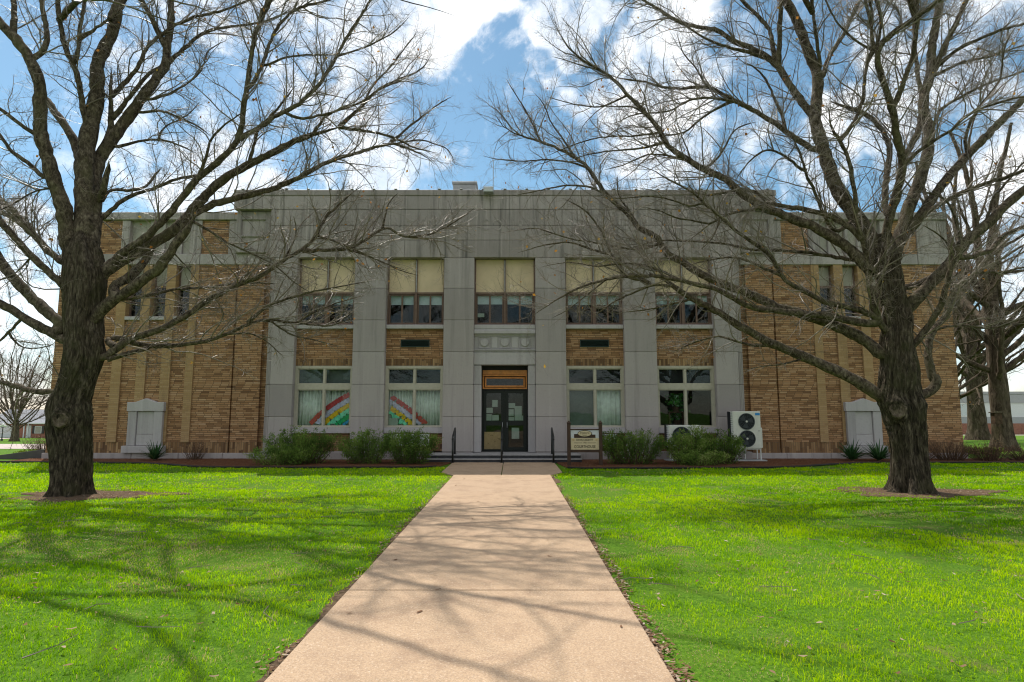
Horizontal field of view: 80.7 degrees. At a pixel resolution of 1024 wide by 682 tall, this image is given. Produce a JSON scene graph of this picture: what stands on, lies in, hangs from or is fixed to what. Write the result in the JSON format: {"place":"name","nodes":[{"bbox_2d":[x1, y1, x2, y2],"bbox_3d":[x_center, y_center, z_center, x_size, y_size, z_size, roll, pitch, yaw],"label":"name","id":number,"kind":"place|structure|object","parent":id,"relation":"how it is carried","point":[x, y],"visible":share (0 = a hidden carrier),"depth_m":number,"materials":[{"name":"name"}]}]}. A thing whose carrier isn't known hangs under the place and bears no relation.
{"place":"outdoors","nodes":[
{"label":"outdoors","id":0,"kind":"place"},
{"bbox_2d":[0,409,44,437],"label":"brick house","id":1,"kind":"structure","parent":0,"point":[34,429],"depth_m":104.88,"materials":[{"name":"red"}]},
{"bbox_2d":[0,425,11,437],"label":"garage door","id":2,"kind":"structure","parent":1,"relation":"in","point":[5,435],"depth_m":104.80,"materials":[{"name":"white"}]},
{"bbox_2d":[25,426,31,437],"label":"front door","id":3,"kind":"structure","parent":1,"relation":"in","point":[29,433],"depth_m":104.83,"materials":[{"name":"white"}]},
{"bbox_2d":[32,426,43,433],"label":"window","id":4,"kind":"structure","parent":1,"relation":"in","point":[35,429],"depth_m":104.83,"materials":[{"name":"white"}]},
{"bbox_2d":[0,444,45,448],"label":"side street","id":5,"kind":"structure","parent":0,"point":[15,446],"depth_m":39.64,"materials":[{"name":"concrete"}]},
{"bbox_2d":[0,434,1023,681],"bbox_3d":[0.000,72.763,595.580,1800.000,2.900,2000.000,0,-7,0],"label":"lawn ground","id":6,"kind":"structure","parent":0,"point":[692,642],"depth_m":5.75,"materials":[{"name":"green plant"}]},
{"bbox_2d":[0,424,6,440],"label":"lamp post","id":7,"kind":"object","parent":6,"relation":"on","point":[4,425],"visible":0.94,"depth_m":88.01,"materials":[{"name":"metal"}]},
{"bbox_2d":[0,449,44,458],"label":"ramp wall","id":8,"kind":"structure","parent":6,"relation":"on","point":[30,454],"depth_m":20.59,"materials":[{"name":"concrete"}]},
{"bbox_2d":[0,331,51,413],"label":"street tree","id":9,"kind":"object","parent":6,"relation":"on","point":[7,405],"visible":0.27,"depth_m":122.57,"materials":[{"name":"brown plant"}]},
{"bbox_2d":[1,352,50,398],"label":"street tree","id":10,"kind":"object","parent":6,"relation":"on","point":[31,369],"visible":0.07,"depth_m":120.49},
{"bbox_2d":[0,333,52,410],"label":"street tree","id":11,"kind":"object","parent":6,"relation":"on","point":[17,380],"visible":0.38,"depth_m":117.28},
{"bbox_2d":[0,337,53,440],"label":"street tree","id":12,"kind":"object","parent":6,"relation":"on","point":[17,427],"visible":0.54,"depth_m":78.72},
{"bbox_2d":[21,434,45,450],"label":"leafless shrub","id":13,"kind":"object","parent":6,"relation":"on","point":[37,446],"visible":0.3,"depth_m":21.95,"materials":[{"name":"green plant"}]},
{"bbox_2d":[6,490,191,501],"bbox_3d":[-8.051,3.003,11.595,3.387,0.070,1.560,-1,-7,9],"label":"tree soil ring","id":14,"kind":"object","parent":6,"relation":"on","point":[124,494],"visible":0.53,"depth_m":11.57,"materials":[{"name":"brown soil"}]},
{"bbox_2d":[0,0,499,496],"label":"maple tree","id":15,"kind":"object","parent":14,"relation":"on","point":[77,329],"visible":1,"depth_m":12.57,"materials":[{"name":"brown plant"}]},
{"bbox_2d":[0,461,436,467],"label":"bed edging","id":16,"kind":"object","parent":6,"relation":"on","point":[182,465],"visible":0.82,"depth_m":17.30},
{"bbox_2d":[10,458,450,466],"bbox_3d":[-9.152,3.856,18.955,14.497,0.085,3.350,0,-7,0],"label":"mulch bed","id":17,"kind":"object","parent":6,"relation":"on","point":[250,463],"visible":0.42,"depth_m":18.89,"materials":[{"name":"brown soil"}]},
{"bbox_2d":[139,440,172,459],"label":"yucca","id":18,"kind":"object","parent":17,"relation":"on","point":[154,451],"visible":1,"depth_m":19.73,"materials":[{"name":"green plant"}]},
{"bbox_2d":[181,442,206,459],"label":"leafless shrub","id":19,"kind":"object","parent":17,"relation":"on","point":[195,455],"visible":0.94,"depth_m":20.13,"materials":[{"name":"brown plant"}]},
{"bbox_2d":[243,443,314,465],"bbox_3d":[-6.991,3.410,18.067,2.176,0.677,0.993,0,-7,0],"label":"evergreen shrub","id":20,"kind":"object","parent":17,"relation":"on","point":[294,457],"visible":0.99,"depth_m":17.97,"materials":[{"name":"green plant"}]},
{"bbox_2d":[262,424,342,463],"bbox_3d":[-6.532,3.195,18.729,2.570,1.260,1.452,0,-7,0],"label":"evergreen shrub","id":21,"kind":"object","parent":17,"relation":"on","point":[303,441],"visible":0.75,"depth_m":18.54,"materials":[{"name":"green plant"}]},
{"bbox_2d":[336,427,392,463],"bbox_3d":[-4.527,3.236,18.668,1.844,1.163,1.306,0,-7,0],"label":"evergreen shrub","id":22,"kind":"object","parent":17,"relation":"on","point":[350,451],"visible":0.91,"depth_m":18.50,"materials":[{"name":"green plant"}]},
{"bbox_2d":[379,426,441,464],"bbox_3d":[-3.098,3.212,18.529,1.964,1.178,1.357,0,-7,0],"label":"evergreen shrub","id":23,"kind":"object","parent":17,"relation":"on","point":[410,453],"visible":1,"depth_m":18.32,"materials":[{"name":"green plant"}]},
{"bbox_2d":[256,483,445,681],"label":"bare soil strip","id":24,"kind":"object","parent":6,"relation":"on","point":[337,595],"visible":0.48,"depth_m":4.84,"materials":[{"name":"brown soil"}]},
{"bbox_2d":[264,475,674,681],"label":"front walk","id":25,"kind":"structure","parent":6,"relation":"on","point":[510,600],"depth_m":4.93,"materials":[{"name":"concrete"}]},
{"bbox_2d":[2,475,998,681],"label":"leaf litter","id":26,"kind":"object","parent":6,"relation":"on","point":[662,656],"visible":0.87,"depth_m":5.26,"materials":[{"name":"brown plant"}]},
{"bbox_2d":[442,462,561,475],"bbox_3d":[-0.270,3.666,17.104,3.200,0.132,3.792,0,-7,0],"label":"walk apron","id":27,"kind":"object","parent":6,"relation":"on","point":[509,468],"visible":0.73,"depth_m":16.93,"materials":[{"name":"concrete"}]},
{"bbox_2d":[422,452,581,462],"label":"entrance steps","id":28,"kind":"structure","parent":6,"relation":"on","point":[507,457],"depth_m":19.30,"materials":[{"name":"grey concrete"}]},
{"bbox_2d":[451,427,455,462],"bbox_3d":[-1.860,3.318,19.276,0.120,1.088,0.912,0,-7,0],"label":"handrail","id":29,"kind":"object","parent":28,"relation":"on","point":[454,442],"visible":0.94,"depth_m":19.03,"materials":[{"name":"black metal"}]},
{"bbox_2d":[500,427,503,462],"bbox_3d":[-0.325,3.318,19.276,0.120,1.088,0.912,0,-7,0],"label":"handrail","id":30,"kind":"object","parent":28,"relation":"on","point":[502,445],"visible":0.93,"depth_m":18.90,"materials":[{"name":"black metal"}]},
{"bbox_2d":[551,427,554,462],"bbox_3d":[1.300,3.318,19.276,0.120,1.088,0.912,0,-7,0],"label":"handrail","id":31,"kind":"object","parent":28,"relation":"on","point":[552,442],"visible":0.92,"depth_m":18.93,"materials":[{"name":"black metal"}]},
{"bbox_2d":[41,161,967,458],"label":"courthouse","id":32,"kind":"structure","parent":6,"relation":"on","point":[435,351],"depth_m":20.90,"materials":[{"name":"stone"}]},
{"bbox_2d":[124,266,142,319],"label":"window","id":33,"kind":"structure","parent":32,"relation":"in","point":[130,309],"depth_m":21.34,"materials":[{"name":"beige glass"}]},
{"bbox_2d":[149,266,167,319],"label":"window","id":34,"kind":"structure","parent":32,"relation":"in","point":[161,278],"depth_m":21.46,"materials":[{"name":"beige glass"}]},
{"bbox_2d":[173,266,190,319],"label":"window","id":35,"kind":"structure","parent":32,"relation":"in","point":[182,275],"depth_m":21.50,"materials":[{"name":"beige glass"}]},
{"bbox_2d":[292,366,351,450],"bbox_3d":[-6.450,2.305,20.692,2.000,2.900,0.480,0,-7,0],"label":"window","id":36,"kind":"structure","parent":32,"relation":"in","point":[316,388],"depth_m":20.79,"materials":[{"name":"white glass"}]},
{"bbox_2d":[296,259,354,328],"bbox_3d":[-6.450,-1.636,21.133,1.996,2.480,0.400,0,-7,0],"label":"window","id":37,"kind":"structure","parent":32,"relation":"in","point":[343,272],"depth_m":21.20,"materials":[{"name":"beige glass"}]},
{"bbox_2d":[309,392,349,424],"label":"paper rainbow","id":38,"kind":"object","parent":32,"relation":"attached to","point":[330,408],"visible":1,"depth_m":20.73},
{"bbox_2d":[388,418,397,424],"bbox_3d":[-4.070,2.760,20.664,0.320,0.240,0.002,0,-7,0],"label":"paper notice","id":39,"kind":"object","parent":32,"relation":"attached to","point":[393,421],"visible":1,"depth_m":20.66,"materials":[{"name":"white paper"}]},
{"bbox_2d":[389,396,427,424],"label":"paper rainbow","id":40,"kind":"object","parent":32,"relation":"attached to","point":[397,407],"visible":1,"depth_m":20.74},
{"bbox_2d":[383,366,442,450],"bbox_3d":[-3.350,2.305,20.692,2.000,2.900,0.480,0,-7,0],"label":"window","id":41,"kind":"structure","parent":32,"relation":"in","point":[420,388],"depth_m":20.82,"materials":[{"name":"white glass"}]},
{"bbox_2d":[386,259,443,328],"bbox_3d":[-3.350,-1.636,21.133,1.996,2.480,0.400,0,-7,0],"label":"window","id":42,"kind":"structure","parent":32,"relation":"in","point":[427,290],"depth_m":21.18,"materials":[{"name":"beige glass"}]},
{"bbox_2d":[486,414,491,420],"bbox_3d":[-0.805,2.657,20.989,0.190,0.220,0.002,2,-7,0],"label":"paper notice","id":43,"kind":"object","parent":32,"relation":"attached to","point":[488,417],"visible":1,"depth_m":20.99,"materials":[{"name":"white paper"}]},
{"bbox_2d":[486,408,492,412],"bbox_3d":[-0.790,2.418,21.016,0.240,0.180,0.002,-1,-7,0],"label":"paper notice","id":44,"kind":"object","parent":32,"relation":"attached to","point":[489,410],"visible":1,"depth_m":21.02,"materials":[{"name":"white paper"}]},
{"bbox_2d":[483,390,503,449],"bbox_3d":[-0.636,2.745,20.927,0.712,2.060,0.131,0,-7,0],"label":"door","id":45,"kind":"structure","parent":32,"relation":"in","point":[491,440],"depth_m":20.88,"materials":[{"name":"brown metal"}]},
{"bbox_2d":[492,400,497,406],"bbox_3d":[-0.595,2.180,21.044,0.190,0.240,0.002,1,-7,0],"label":"paper notice","id":46,"kind":"object","parent":32,"relation":"attached to","point":[494,403],"visible":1,"depth_m":21.04,"materials":[{"name":"white paper"}]},
{"bbox_2d":[492,415,498,420],"bbox_3d":[-0.575,2.671,20.987,0.230,0.190,0.002,-1,-7,0],"label":"paper notice","id":47,"kind":"object","parent":32,"relation":"attached to","point":[495,417],"visible":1,"depth_m":20.99,"materials":[{"name":"white paper"}]},
{"bbox_2d":[474,259,534,328],"bbox_3d":[-0.250,-1.636,21.133,2.116,2.480,0.400,0,-7,0],"label":"window","id":48,"kind":"structure","parent":32,"relation":"in","point":[484,270],"depth_m":21.20,"materials":[{"name":"beige glass"}]},
{"bbox_2d":[483,370,526,388],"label":"transom window","id":49,"kind":"structure","parent":32,"relation":"in","point":[485,372],"depth_m":21.09,"materials":[{"name":"orange wood"}]},
{"bbox_2d":[509,409,513,415],"bbox_3d":[-0.030,2.493,21.008,0.180,0.230,0.002,-1,-7,0],"label":"paper notice","id":50,"kind":"object","parent":32,"relation":"attached to","point":[511,412],"visible":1,"depth_m":21.01,"materials":[{"name":"white paper"}]},
{"bbox_2d":[509,403,514,407],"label":"paper notice","id":51,"kind":"object","parent":32,"relation":"attached to","point":[511,405],"visible":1,"depth_m":21.04,"materials":[{"name":"white paper"}]},
{"bbox_2d":[512,428,518,438],"bbox_3d":[0.120,3.203,20.925,0.260,0.380,0.002,0,-7,0],"label":"paper notice","id":52,"kind":"object","parent":32,"relation":"attached to","point":[515,433],"visible":1,"depth_m":20.92,"materials":[{"name":"white paper"}]},
{"bbox_2d":[506,390,525,449],"bbox_3d":[0.136,2.750,20.968,0.712,2.060,0.050,0,-7,0],"label":"door","id":53,"kind":"structure","parent":32,"relation":"in","point":[508,422],"depth_m":20.93,"materials":[{"name":"brown metal"}]},
{"bbox_2d":[515,406,521,420],"bbox_3d":[0.215,2.518,21.006,0.250,0.500,0.002,0,-7,0],"label":"paper notice","id":54,"kind":"object","parent":32,"relation":"attached to","point":[518,413],"visible":1,"depth_m":21.00,"materials":[{"name":"white paper"}]},
{"bbox_2d":[565,259,622,328],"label":"window","id":55,"kind":"structure","parent":32,"relation":"in","point":[580,276],"depth_m":21.18,"materials":[{"name":"beige glass"}]},
{"bbox_2d":[566,366,625,449],"bbox_3d":[2.850,2.305,20.692,2.000,2.900,0.480,0,-7,0],"label":"window","id":56,"kind":"structure","parent":32,"relation":"in","point":[595,394],"depth_m":20.78,"materials":[{"name":"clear glass"}]},
{"bbox_2d":[654,260,712,328],"bbox_3d":[5.950,-1.636,21.133,1.996,2.480,0.400,0,-7,0],"label":"window","id":57,"kind":"structure","parent":32,"relation":"in","point":[682,323],"depth_m":21.14,"materials":[{"name":"beige glass"}]},
{"bbox_2d":[657,366,716,450],"bbox_3d":[5.950,2.305,20.692,2.000,2.900,0.480,0,-7,0],"label":"window","id":58,"kind":"structure","parent":32,"relation":"in","point":[703,379],"depth_m":20.73,"materials":[{"name":"white glass"}]},
{"bbox_2d":[818,266,832,312],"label":"window","id":59,"kind":"structure","parent":32,"relation":"in","point":[826,270],"depth_m":21.52,"materials":[{"name":"beige glass"}]},
{"bbox_2d":[842,266,860,317],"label":"window","id":60,"kind":"structure","parent":32,"relation":"in","point":[849,276],"depth_m":21.51,"materials":[{"name":"beige glass"}]},
{"bbox_2d":[872,277,880,311],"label":"window","id":61,"kind":"structure","parent":32,"relation":"in","point":[873,277],"depth_m":21.45,"materials":[{"name":"beige glass"}]},
{"bbox_3d":[5.950,3.390,21.059,1.700,0.920,0.340,0,-7,0],"label":"window table","id":62,"kind":"object","parent":32,"relation":"on","visible":0},
{"bbox_2d":[661,408,689,424],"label":"potted plant","id":63,"kind":"object","parent":62,"relation":"on","point":[677,417],"visible":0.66,"depth_m":21.15,"materials":[{"name":"green plant"}]},
{"bbox_2d":[667,412,683,424],"bbox_3d":[5.700,2.680,20.951,0.560,0.455,0.240,0,-7,0],"label":"plant stand","id":64,"kind":"object","parent":62,"relation":"on","point":[669,419],"visible":0.91,"depth_m":20.85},
{"bbox_2d":[664,393,691,411],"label":"potted plant","id":65,"kind":"object","parent":64,"relation":"on","point":[676,401],"visible":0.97,"depth_m":20.97,"materials":[{"name":"green plant"}]},
{"bbox_2d":[551,476,680,681],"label":"bare soil strip","id":66,"kind":"object","parent":6,"relation":"on","point":[592,540],"visible":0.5,"depth_m":5.60,"materials":[{"name":"brown soil"}]},
{"bbox_2d":[557,458,1023,467],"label":"mulch bed","id":67,"kind":"object","parent":6,"relation":"on","point":[745,463],"visible":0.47,"depth_m":18.57,"materials":[{"name":"brown soil"}]},
{"bbox_2d":[9,458,1009,466],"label":"mulch chips","id":68,"kind":"object","parent":67,"relation":"on","point":[439,462],"visible":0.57,"depth_m":18.82,"materials":[{"name":"brown wood"}]},
{"bbox_2d":[567,421,602,464],"bbox_3d":[2.180,3.089,18.063,1.083,1.401,0.133,0,-7,0],"label":"courthouse sign","id":69,"kind":"object","parent":67,"relation":"on","point":[584,440],"visible":1,"depth_m":18.05,"materials":[{"name":"brown wood"}]},
{"bbox_2d":[602,428,666,464],"bbox_3d":[3.590,3.222,18.473,2.397,1.144,1.427,0,-7,0],"label":"evergreen shrub","id":70,"kind":"object","parent":67,"relation":"on","point":[614,447],"visible":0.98,"depth_m":18.29,"materials":[{"name":"green plant"}]},
{"bbox_2d":[664,425,700,460],"bbox_3d":[5.630,3.326,19.697,1.260,1.150,0.520,0,-7,0],"label":"air conditioner","id":71,"kind":"object","parent":67,"relation":"on","point":[669,429],"visible":0.28,"depth_m":19.55,"materials":[{"name":"white metal"}]},
{"bbox_2d":[664,424,719,463],"bbox_3d":[5.474,3.161,18.642,1.655,1.305,1.365,0,-7,0],"label":"evergreen shrub","id":72,"kind":"object","parent":67,"relation":"on","point":[688,443],"visible":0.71,"depth_m":18.43,"materials":[{"name":"green plant"}]},
{"bbox_2d":[667,447,733,465],"bbox_3d":[5.594,3.459,18.000,2.001,0.567,0.851,0,-7,0],"label":"evergreen shrub","id":73,"kind":"object","parent":67,"relation":"on","point":[709,457],"visible":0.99,"depth_m":17.89,"materials":[{"name":"green plant"}]},
{"bbox_2d":[694,428,747,463],"bbox_3d":[6.468,3.237,18.598,1.702,1.144,1.363,0,-7,0],"label":"evergreen shrub","id":74,"kind":"object","parent":67,"relation":"on","point":[731,445],"visible":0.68,"depth_m":18.40,"materials":[{"name":"green plant"}]},
{"bbox_2d":[727,411,766,460],"bbox_3d":[7.640,3.099,19.693,1.120,1.600,0.520,0,-7,0],"label":"air conditioner","id":75,"kind":"object","parent":67,"relation":"on","point":[743,424],"visible":0.92,"depth_m":19.53,"materials":[{"name":"white metal"}]},
{"bbox_2d":[834,439,866,460],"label":"yucca","id":76,"kind":"object","parent":67,"relation":"on","point":[852,453],"visible":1,"depth_m":19.55,"materials":[{"name":"green plant"}]},
{"bbox_2d":[861,439,889,460],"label":"yucca","id":77,"kind":"object","parent":67,"relation":"on","point":[877,454],"visible":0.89,"depth_m":19.44,"materials":[{"name":"green plant"}]},
{"bbox_2d":[888,445,939,459],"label":"leafless shrub","id":78,"kind":"object","parent":67,"relation":"on","point":[932,456],"visible":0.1,"depth_m":19.68,"materials":[{"name":"brown plant"}]},
{"bbox_2d":[928,438,973,460],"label":"leafless shrub","id":79,"kind":"object","parent":67,"relation":"on","point":[952,450],"visible":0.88,"depth_m":19.73,"materials":[{"name":"brown plant"}]},
{"bbox_2d":[961,439,1016,460],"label":"leafless shrub","id":80,"kind":"object","parent":67,"relation":"on","point":[986,457],"visible":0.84,"depth_m":19.63,"materials":[{"name":"brown plant"}]},
{"bbox_2d":[1000,443,1023,460],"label":"leafless shrub","id":81,"kind":"object","parent":67,"relation":"on","point":[1020,457],"visible":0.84,"depth_m":19.77,"materials":[{"name":"brown plant"}]},
{"bbox_2d":[567,461,1023,468],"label":"bed edging","id":82,"kind":"object","parent":6,"relation":"on","point":[752,467],"visible":0.87,"depth_m":17.26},
{"bbox_2d":[828,486,1008,498],"bbox_3d":[8.231,3.048,11.982,3.659,0.070,1.684,-1,-7,9],"label":"tree soil ring","id":83,"kind":"object","parent":6,"relation":"on","point":[962,492],"visible":0.51,"depth_m":12.00,"materials":[{"name":"brown soil"}]},
{"bbox_2d":[458,0,1023,494],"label":"maple tree","id":84,"kind":"object","parent":83,"relation":"on","point":[898,394],"visible":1,"depth_m":12.57,"materials":[{"name":"brown plant"}]},
{"bbox_2d":[868,117,1023,450],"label":"maple tree","id":85,"kind":"object","parent":6,"relation":"on","point":[996,368],"visible":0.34,"depth_m":25.48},
{"bbox_2d":[988,411,1003,423],"bbox_3d":[19.950,3.145,24.823,0.400,0.520,0.320,0,-7,0],"label":"feeder tray","id":86,"kind":"object","parent":85,"relation":"attached to","point":[996,417],"visible":1,"depth_m":24.73,"materials":[{"name":"brown wood"}]},
{"bbox_2d":[903,172,1023,439],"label":"maple tree","id":87,"kind":"object","parent":6,"relation":"on","point":[977,427],"visible":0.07,"depth_m":36.08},
{"bbox_2d":[917,182,1023,412],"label":"maple tree","id":88,"kind":"object","parent":6,"relation":"on","point":[977,345],"visible":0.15,"depth_m":31.27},
{"bbox_2d":[964,446,1003,453],"bbox_3d":[17.600,4.197,23.287,2.791,0.331,1.147,0,-7,0],"label":"groundcover patch","id":89,"kind":"object","parent":6,"relation":"on","point":[981,449],"visible":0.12,"depth_m":23.21,"materials":[{"name":"green plant"}]},
{"bbox_2d":[960,392,1023,433],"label":"commercial building","id":90,"kind":"structure","parent":6,"relation":"on","point":[1017,404],"depth_m":96.34,"materials":[{"name":"white"}]},
{"bbox_2d":[960,403,966,415],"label":"window","id":91,"kind":"structure","parent":90,"relation":"in","point":[963,408],"depth_m":96.33,"materials":[{"name":"grey glass"}]},
{"bbox_2d":[0,0,1023,412],"label":"sky","id":92,"kind":"structure","parent":0,"point":[494,34],"materials":[{"name":"blue"}]},
{"bbox_2d":[1,468,1023,676],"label":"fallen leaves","id":93,"kind":"object","parent":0,"point":[809,647],"depth_m":6.28,"materials":[{"name":"brown plant"}]}
]}

